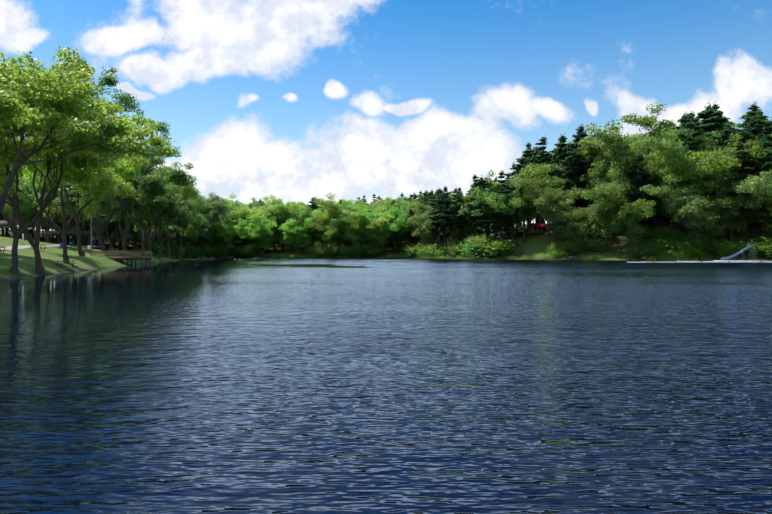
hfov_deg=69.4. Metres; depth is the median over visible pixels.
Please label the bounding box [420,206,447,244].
forest tree
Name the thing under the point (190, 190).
park tree
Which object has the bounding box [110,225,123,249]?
forest tree
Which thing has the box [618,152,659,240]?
pine tree
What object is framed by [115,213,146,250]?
forest tree
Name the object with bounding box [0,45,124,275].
park tree
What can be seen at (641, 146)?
forest tree
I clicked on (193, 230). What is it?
park tree
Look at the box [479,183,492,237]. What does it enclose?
pine tree
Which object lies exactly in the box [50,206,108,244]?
maple tree
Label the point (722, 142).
pine tree
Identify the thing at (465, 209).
forest tree
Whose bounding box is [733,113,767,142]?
pine tree
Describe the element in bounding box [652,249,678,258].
shrub
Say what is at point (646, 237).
shrub
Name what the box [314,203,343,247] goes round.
forest tree
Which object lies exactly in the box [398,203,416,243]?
forest tree
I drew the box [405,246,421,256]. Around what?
shrub
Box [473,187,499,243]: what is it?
pine tree
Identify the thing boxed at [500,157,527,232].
pine tree
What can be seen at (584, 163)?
pine tree
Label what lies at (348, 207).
forest tree
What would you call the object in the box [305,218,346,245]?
forest tree
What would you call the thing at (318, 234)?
forest tree
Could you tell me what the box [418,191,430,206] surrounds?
pine tree
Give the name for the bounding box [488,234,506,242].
shrub
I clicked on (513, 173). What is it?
pine tree
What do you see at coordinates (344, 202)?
forest tree
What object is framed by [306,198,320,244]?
pine tree
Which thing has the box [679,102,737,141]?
pine tree
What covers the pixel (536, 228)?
building
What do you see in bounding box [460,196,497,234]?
forest tree
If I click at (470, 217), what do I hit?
pine tree
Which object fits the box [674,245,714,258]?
shrub
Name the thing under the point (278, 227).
forest tree
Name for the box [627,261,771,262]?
dock
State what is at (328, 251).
shrub
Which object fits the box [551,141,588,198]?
pine tree
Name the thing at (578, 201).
pine tree
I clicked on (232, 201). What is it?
forest tree
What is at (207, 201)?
forest tree
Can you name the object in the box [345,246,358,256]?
shrub
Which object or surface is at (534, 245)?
ground
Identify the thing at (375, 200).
pine tree
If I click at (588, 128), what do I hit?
forest tree
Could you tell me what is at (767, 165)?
pine tree
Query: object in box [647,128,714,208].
forest tree
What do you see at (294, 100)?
sky
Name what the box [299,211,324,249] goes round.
forest tree
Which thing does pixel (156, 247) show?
shrub
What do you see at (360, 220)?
forest tree
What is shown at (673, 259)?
reeds
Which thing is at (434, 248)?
shrub
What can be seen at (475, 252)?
shrub
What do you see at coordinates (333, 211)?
forest tree
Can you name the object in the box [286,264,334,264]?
water lilies
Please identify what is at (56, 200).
maple tree
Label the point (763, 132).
pine tree
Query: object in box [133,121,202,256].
maple tree
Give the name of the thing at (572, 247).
shrub
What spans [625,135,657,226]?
forest tree
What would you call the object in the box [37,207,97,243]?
forest tree
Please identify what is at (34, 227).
forest tree
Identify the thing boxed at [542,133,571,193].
pine tree
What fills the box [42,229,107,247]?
picnic shelter timber
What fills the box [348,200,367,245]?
forest tree
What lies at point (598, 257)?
reeds
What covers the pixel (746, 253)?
shrub
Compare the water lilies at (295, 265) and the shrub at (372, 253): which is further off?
the shrub at (372, 253)
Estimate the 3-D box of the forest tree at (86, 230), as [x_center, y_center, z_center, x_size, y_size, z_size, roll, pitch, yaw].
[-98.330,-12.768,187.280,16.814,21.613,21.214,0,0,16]
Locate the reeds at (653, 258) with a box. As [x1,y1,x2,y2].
[641,255,663,260]
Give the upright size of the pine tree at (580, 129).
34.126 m
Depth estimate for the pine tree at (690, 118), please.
178.56 m
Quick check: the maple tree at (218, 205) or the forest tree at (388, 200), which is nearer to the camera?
the maple tree at (218, 205)
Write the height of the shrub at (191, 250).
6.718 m
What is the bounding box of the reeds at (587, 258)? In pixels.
[582,255,593,259]
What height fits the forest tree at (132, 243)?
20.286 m
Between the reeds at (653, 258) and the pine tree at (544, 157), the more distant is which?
the pine tree at (544, 157)
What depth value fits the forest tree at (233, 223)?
249.94 m
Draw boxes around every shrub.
[131,242,147,253]
[138,241,173,251]
[140,241,164,256]
[164,244,176,254]
[166,244,188,257]
[178,243,197,257]
[210,246,229,256]
[229,246,255,257]
[304,244,324,255]
[305,243,329,255]
[319,244,338,256]
[333,245,346,254]
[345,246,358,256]
[355,244,371,255]
[366,249,381,256]
[367,242,388,253]
[400,242,424,253]
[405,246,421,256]
[413,245,428,256]
[419,243,446,255]
[435,250,447,256]
[439,239,470,253]
[441,242,467,256]
[455,235,494,245]
[456,238,493,256]
[462,235,493,250]
[479,238,521,256]
[479,246,500,256]
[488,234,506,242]
[543,242,563,252]
[552,249,570,258]
[555,239,589,253]
[581,238,611,251]
[620,237,660,258]
[622,231,655,244]
[647,224,685,245]
[647,238,665,254]
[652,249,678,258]
[661,229,689,242]
[661,234,703,252]
[674,234,716,255]
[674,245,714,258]
[710,237,742,257]
[717,239,766,259]
[744,237,771,256]
[750,234,771,246]
[758,244,771,256]
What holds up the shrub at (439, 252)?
on the ground
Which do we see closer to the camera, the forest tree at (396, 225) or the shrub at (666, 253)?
the shrub at (666, 253)
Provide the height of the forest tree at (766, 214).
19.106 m
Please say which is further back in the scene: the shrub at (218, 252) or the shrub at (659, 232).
the shrub at (218, 252)
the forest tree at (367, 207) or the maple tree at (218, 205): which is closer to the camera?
the maple tree at (218, 205)
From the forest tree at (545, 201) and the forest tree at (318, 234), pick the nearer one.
the forest tree at (545, 201)
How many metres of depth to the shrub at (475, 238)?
192.86 m
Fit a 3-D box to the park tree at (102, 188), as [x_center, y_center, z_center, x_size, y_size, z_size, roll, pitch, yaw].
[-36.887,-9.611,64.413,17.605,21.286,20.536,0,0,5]
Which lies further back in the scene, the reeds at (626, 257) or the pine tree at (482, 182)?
the pine tree at (482, 182)
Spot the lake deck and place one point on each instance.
(147, 255)
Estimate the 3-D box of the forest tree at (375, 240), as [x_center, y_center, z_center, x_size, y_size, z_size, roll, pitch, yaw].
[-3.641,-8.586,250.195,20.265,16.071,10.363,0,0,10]
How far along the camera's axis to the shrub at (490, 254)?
183.86 m
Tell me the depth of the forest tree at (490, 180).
213.06 m
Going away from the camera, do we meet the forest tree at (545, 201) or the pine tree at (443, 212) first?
the forest tree at (545, 201)
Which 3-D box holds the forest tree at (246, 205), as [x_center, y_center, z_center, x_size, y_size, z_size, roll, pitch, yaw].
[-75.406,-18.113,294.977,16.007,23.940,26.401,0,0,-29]
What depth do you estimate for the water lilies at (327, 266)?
83.96 m
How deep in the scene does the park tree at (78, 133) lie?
40.91 m
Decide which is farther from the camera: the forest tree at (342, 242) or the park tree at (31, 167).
the forest tree at (342, 242)
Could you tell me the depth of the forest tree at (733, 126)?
183.04 m
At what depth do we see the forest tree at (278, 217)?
254.01 m
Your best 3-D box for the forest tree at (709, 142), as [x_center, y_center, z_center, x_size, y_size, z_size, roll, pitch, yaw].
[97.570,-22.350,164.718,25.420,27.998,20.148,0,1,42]
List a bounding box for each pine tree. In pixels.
[253,198,265,209]
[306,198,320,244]
[360,195,370,207]
[370,194,377,205]
[401,209,421,245]
[407,193,417,202]
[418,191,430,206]
[418,191,437,241]
[425,191,446,243]
[426,189,452,249]
[432,186,456,255]
[440,187,465,242]
[463,174,485,235]
[468,175,492,237]
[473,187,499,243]
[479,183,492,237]
[488,169,518,239]
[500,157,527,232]
[502,162,522,242]
[515,141,537,223]
[522,146,548,222]
[527,135,552,222]
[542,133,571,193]
[549,135,569,166]
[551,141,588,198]
[560,124,590,220]
[561,149,592,212]
[567,137,595,221]
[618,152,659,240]
[670,114,712,140]
[675,111,705,161]
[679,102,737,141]
[685,111,698,121]
[701,102,734,142]
[709,124,739,150]
[723,140,756,243]
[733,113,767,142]
[733,118,771,226]
[736,102,767,129]
[741,108,771,223]
[741,136,771,236]
[743,116,771,226]
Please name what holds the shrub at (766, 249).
on the ground
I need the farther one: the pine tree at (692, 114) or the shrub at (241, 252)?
the shrub at (241, 252)
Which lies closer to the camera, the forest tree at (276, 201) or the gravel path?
the gravel path
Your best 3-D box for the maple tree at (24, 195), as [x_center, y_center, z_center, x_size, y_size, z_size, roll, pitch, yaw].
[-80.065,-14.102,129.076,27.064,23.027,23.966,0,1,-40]
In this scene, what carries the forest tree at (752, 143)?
on the ground
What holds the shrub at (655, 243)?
on the ground
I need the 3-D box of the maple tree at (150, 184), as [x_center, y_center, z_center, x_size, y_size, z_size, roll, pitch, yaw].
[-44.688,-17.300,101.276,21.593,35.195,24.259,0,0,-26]
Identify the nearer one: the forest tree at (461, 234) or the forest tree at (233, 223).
the forest tree at (461, 234)
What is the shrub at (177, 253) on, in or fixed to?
on the ground
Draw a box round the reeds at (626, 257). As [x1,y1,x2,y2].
[622,254,632,258]
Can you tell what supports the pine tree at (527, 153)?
on the ground
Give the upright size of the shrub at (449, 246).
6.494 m
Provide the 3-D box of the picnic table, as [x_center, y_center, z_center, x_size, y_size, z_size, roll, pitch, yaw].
[-34.987,0.811,60.952,1.850,0.822,1.675,0,0,-19]
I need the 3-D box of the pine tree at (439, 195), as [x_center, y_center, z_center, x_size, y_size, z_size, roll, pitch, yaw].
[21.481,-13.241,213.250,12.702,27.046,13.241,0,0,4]
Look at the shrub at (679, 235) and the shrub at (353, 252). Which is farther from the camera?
the shrub at (353, 252)
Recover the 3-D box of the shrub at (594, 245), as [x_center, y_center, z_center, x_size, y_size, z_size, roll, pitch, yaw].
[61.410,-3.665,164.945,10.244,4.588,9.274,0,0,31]
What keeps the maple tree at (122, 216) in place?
on the ground
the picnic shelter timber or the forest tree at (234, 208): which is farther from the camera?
the forest tree at (234, 208)
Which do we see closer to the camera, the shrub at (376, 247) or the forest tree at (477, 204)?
the forest tree at (477, 204)
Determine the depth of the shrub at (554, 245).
170.40 m
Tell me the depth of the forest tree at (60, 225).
187.38 m
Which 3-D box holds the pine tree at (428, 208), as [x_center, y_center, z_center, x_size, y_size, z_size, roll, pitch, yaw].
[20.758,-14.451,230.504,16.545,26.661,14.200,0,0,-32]
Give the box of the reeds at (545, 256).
[541,254,551,258]
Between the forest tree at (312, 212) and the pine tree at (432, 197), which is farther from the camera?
the forest tree at (312, 212)
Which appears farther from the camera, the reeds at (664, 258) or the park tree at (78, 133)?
the reeds at (664, 258)
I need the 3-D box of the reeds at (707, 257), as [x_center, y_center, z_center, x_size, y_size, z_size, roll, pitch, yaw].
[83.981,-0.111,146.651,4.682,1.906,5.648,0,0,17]
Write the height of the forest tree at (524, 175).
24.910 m
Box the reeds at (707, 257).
[695,255,713,259]
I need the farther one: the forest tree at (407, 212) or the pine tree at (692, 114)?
the forest tree at (407, 212)
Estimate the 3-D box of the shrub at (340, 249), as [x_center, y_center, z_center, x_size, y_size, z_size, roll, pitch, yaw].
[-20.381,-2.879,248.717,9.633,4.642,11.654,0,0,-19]
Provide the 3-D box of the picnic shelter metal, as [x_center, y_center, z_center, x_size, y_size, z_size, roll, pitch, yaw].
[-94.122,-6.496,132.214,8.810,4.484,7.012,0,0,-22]
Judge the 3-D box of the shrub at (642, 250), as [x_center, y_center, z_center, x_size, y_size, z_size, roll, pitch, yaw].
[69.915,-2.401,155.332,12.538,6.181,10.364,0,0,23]
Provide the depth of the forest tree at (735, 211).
147.93 m
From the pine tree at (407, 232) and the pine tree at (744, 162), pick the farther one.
the pine tree at (407, 232)
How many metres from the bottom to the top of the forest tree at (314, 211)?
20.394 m
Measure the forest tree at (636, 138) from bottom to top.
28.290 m
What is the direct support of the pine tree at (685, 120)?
on the ground
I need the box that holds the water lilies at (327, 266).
[290,266,365,266]
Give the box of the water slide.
[714,242,768,260]
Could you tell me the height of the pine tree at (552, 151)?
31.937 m
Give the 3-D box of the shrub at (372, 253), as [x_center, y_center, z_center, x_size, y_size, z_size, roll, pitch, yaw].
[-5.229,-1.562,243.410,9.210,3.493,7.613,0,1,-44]
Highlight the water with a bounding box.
[0,258,771,513]
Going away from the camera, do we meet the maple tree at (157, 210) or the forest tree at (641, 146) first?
the maple tree at (157, 210)
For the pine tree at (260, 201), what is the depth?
286.15 m
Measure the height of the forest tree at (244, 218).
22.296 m
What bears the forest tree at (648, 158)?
on the ground
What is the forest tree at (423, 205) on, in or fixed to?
on the ground
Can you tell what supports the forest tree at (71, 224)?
on the ground
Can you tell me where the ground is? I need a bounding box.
[0,203,771,281]
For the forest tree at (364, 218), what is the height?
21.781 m
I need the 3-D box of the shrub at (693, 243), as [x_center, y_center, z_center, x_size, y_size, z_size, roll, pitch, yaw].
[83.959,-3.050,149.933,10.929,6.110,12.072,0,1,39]
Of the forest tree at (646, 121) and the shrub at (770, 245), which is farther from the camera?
the forest tree at (646, 121)
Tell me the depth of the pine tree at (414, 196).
331.33 m
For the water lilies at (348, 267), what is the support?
on the water
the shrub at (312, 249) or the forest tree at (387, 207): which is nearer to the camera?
the shrub at (312, 249)
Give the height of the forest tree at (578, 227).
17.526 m
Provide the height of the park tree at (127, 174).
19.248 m
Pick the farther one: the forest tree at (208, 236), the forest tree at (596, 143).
the forest tree at (208, 236)
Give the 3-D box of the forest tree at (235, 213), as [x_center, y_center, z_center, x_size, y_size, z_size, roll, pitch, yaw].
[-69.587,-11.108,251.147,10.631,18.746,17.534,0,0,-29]
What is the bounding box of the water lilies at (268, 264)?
[250,264,285,264]
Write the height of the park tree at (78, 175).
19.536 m
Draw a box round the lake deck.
[94,251,151,265]
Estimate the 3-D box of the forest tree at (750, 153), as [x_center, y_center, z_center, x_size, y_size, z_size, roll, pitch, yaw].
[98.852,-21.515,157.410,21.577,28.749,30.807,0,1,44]
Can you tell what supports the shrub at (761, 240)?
on the ground
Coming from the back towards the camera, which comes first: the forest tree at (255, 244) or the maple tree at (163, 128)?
the forest tree at (255, 244)
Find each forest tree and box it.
[0,209,11,236]
[3,185,46,238]
[4,208,44,239]
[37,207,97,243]
[40,216,57,240]
[41,216,63,242]
[58,215,92,245]
[68,220,110,249]
[93,212,141,249]
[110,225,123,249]
[112,218,152,253]
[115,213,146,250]
[126,235,146,254]
[159,224,192,247]
[175,234,200,245]
[191,209,231,244]
[195,192,227,243]
[197,214,214,246]
[212,218,251,256]
[214,198,238,246]
[214,214,276,255]
[223,211,240,252]
[224,218,241,245]
[226,193,259,243]
[229,196,292,253]
[236,205,252,248]
[238,202,253,244]
[245,197,280,249]
[246,221,265,255]
[248,210,275,251]
[250,197,264,206]
[257,210,286,252]
[262,202,290,250]
[266,194,283,205]
[270,199,311,250]
[273,209,295,250]
[278,218,310,254]
[289,205,323,252]
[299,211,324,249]
[300,211,322,245]
[303,217,328,245]
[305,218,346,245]
[312,192,354,245]
[312,209,321,245]
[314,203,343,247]
[317,199,355,210]
[317,214,353,254]
[325,217,365,246]
[337,204,365,246]
[339,199,356,242]
[341,205,382,245]
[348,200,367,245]
[351,203,386,242]
[355,208,370,242]
[362,205,374,214]
[362,206,393,254]
[366,207,410,251]
[367,224,397,244]
[370,202,383,210]
[373,199,397,208]
[379,210,412,251]
[382,197,411,211]
[384,204,407,245]
[395,197,418,209]
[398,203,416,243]
[400,199,416,240]
[404,202,435,241]
[407,212,457,246]
[412,201,428,241]
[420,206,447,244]
[440,202,492,235]
[441,199,477,241]
[451,194,471,241]
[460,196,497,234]
[469,186,561,243]
[469,189,521,232]
[480,169,521,236]
[490,193,517,241]
[504,163,567,236]
[512,167,590,243]
[521,163,566,233]
[539,158,574,226]
[551,199,601,254]
[566,122,648,143]
[568,135,655,222]
[578,127,657,201]
[580,149,661,208]
[581,169,640,254]
[584,119,651,210]
[600,199,656,255]
[615,138,672,227]
[618,102,709,151]
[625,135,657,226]
[629,132,648,207]
[639,174,747,257]
[640,126,713,229]
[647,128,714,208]
[655,159,721,231]
[656,150,741,238]
[692,135,753,208]
[700,130,727,150]
[701,132,771,229]
[702,121,739,137]
[702,167,771,241]
[710,136,771,225]
[739,170,771,220]
[749,199,771,234]
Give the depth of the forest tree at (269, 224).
239.11 m
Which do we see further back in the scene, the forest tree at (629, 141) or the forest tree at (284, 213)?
the forest tree at (284, 213)
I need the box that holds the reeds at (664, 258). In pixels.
[656,256,671,260]
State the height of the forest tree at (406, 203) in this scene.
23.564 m
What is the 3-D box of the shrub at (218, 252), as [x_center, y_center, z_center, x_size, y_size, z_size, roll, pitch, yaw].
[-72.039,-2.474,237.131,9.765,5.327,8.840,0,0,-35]
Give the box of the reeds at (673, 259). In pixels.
[665,256,680,260]
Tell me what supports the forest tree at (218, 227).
on the ground
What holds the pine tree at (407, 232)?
on the ground
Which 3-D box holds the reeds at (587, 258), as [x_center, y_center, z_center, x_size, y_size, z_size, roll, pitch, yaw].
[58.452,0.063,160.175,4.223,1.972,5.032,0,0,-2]
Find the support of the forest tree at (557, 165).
on the ground
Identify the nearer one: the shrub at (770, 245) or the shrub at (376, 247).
the shrub at (770, 245)
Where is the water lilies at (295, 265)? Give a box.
[251,265,340,265]
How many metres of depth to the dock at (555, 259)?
163.10 m
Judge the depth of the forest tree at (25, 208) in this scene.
176.58 m
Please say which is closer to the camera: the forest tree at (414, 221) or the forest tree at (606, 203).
the forest tree at (606, 203)
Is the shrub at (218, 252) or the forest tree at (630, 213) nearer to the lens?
the forest tree at (630, 213)
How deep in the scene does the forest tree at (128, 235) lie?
181.67 m
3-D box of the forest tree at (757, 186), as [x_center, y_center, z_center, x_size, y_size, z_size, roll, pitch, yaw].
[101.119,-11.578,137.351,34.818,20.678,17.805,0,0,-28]
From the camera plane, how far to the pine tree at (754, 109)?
182.85 m
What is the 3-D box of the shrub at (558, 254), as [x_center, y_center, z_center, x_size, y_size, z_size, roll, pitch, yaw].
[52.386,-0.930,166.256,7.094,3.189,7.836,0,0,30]
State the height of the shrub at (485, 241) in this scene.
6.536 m
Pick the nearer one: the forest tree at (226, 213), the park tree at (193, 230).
the park tree at (193, 230)
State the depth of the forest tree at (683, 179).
154.27 m
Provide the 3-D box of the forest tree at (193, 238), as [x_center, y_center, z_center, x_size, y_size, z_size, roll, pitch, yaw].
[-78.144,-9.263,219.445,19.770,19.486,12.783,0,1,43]
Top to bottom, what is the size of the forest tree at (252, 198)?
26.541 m
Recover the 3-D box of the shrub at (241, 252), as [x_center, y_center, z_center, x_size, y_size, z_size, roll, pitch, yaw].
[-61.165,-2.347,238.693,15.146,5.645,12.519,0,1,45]
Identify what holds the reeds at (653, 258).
on the ground
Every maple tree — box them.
[8,166,103,242]
[27,167,166,250]
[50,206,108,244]
[56,168,155,250]
[76,164,198,255]
[81,66,196,255]
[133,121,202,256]
[140,193,231,258]
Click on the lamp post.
(91, 230)
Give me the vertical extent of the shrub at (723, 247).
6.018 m
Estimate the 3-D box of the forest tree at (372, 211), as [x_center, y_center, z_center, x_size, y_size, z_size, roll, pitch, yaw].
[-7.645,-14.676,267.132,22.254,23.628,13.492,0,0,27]
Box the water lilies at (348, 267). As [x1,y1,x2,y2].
[329,267,369,267]
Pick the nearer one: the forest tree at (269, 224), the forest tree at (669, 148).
the forest tree at (669, 148)
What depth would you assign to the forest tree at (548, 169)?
179.88 m
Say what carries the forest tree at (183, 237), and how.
on the ground
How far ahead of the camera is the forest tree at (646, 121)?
178.70 m
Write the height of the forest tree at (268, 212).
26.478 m
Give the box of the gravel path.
[1,245,76,249]
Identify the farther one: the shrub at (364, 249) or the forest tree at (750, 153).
the shrub at (364, 249)
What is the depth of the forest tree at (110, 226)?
177.83 m
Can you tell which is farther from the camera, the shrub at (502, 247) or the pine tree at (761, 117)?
the shrub at (502, 247)
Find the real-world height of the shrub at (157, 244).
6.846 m
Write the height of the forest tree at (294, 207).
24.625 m
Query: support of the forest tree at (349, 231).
on the ground
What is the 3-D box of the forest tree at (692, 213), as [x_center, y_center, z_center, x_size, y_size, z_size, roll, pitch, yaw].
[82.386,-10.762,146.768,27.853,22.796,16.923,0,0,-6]
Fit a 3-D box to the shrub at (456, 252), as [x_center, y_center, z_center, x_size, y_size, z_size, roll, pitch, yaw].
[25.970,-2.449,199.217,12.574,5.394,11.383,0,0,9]
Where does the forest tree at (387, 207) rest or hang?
on the ground
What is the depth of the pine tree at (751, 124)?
157.08 m
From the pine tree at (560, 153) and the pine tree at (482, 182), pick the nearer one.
the pine tree at (560, 153)
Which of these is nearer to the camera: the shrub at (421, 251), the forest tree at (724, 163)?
the forest tree at (724, 163)
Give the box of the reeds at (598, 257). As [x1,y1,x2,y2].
[591,255,603,258]
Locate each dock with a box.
[539,257,573,259]
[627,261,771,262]
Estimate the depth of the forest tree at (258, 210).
265.73 m
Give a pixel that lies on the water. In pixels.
(378, 386)
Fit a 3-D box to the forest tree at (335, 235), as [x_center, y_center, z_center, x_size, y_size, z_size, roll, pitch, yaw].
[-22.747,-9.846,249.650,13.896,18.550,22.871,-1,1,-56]
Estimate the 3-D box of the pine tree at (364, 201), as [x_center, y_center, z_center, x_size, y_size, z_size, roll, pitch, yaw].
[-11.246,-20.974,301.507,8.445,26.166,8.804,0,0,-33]
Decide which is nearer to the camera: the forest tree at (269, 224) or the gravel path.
the gravel path
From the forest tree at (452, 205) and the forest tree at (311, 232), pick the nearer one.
the forest tree at (452, 205)
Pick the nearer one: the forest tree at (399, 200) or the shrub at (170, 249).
the shrub at (170, 249)
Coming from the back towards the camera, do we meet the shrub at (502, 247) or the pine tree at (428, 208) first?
the pine tree at (428, 208)
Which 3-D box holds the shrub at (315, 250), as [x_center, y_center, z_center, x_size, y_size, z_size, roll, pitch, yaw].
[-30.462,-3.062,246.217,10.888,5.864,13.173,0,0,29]
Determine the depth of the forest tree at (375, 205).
277.01 m
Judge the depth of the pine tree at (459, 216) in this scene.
203.42 m
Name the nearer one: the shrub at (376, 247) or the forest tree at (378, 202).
the shrub at (376, 247)
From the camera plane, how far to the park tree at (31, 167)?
63.39 m
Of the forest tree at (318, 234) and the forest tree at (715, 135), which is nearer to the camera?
the forest tree at (715, 135)
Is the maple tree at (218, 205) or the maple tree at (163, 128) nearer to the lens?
the maple tree at (163, 128)
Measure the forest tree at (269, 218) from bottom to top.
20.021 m
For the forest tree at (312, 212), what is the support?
on the ground
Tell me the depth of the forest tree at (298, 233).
245.53 m
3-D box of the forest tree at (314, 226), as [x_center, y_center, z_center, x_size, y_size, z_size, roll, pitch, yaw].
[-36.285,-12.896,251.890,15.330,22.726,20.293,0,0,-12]
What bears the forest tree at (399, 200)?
on the ground
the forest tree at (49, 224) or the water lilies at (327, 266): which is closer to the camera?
the water lilies at (327, 266)
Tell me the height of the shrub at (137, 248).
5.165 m
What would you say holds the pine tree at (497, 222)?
on the ground
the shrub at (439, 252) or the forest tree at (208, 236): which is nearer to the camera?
the shrub at (439, 252)
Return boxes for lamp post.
[91,214,105,255]
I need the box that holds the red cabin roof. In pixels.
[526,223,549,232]
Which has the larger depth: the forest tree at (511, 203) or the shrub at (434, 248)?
the shrub at (434, 248)
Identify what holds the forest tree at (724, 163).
on the ground
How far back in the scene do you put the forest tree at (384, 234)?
245.05 m
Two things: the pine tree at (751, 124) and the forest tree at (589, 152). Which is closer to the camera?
the pine tree at (751, 124)
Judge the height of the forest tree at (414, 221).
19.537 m
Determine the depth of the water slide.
127.98 m
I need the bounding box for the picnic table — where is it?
[57,261,76,267]
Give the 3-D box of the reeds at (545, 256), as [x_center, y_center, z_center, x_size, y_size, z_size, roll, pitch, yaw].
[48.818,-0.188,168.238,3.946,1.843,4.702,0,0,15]
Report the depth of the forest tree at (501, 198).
185.90 m
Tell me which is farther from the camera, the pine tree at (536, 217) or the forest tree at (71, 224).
the pine tree at (536, 217)
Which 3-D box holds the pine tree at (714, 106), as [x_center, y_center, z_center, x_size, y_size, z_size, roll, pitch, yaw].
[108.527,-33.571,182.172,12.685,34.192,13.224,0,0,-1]
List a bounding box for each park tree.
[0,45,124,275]
[0,51,181,214]
[0,60,131,274]
[0,82,86,186]
[15,83,174,262]
[19,128,141,256]
[112,168,202,256]
[133,183,205,258]
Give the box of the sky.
[0,0,771,230]
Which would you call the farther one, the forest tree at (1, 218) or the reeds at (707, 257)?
the forest tree at (1, 218)
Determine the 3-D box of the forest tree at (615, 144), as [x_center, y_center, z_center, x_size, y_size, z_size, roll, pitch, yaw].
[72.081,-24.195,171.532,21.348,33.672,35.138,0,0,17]
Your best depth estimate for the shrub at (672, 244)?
151.25 m
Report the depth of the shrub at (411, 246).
239.34 m
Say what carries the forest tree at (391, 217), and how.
on the ground
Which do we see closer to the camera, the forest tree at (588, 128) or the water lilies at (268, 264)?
the water lilies at (268, 264)
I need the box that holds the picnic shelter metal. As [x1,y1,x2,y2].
[0,220,10,237]

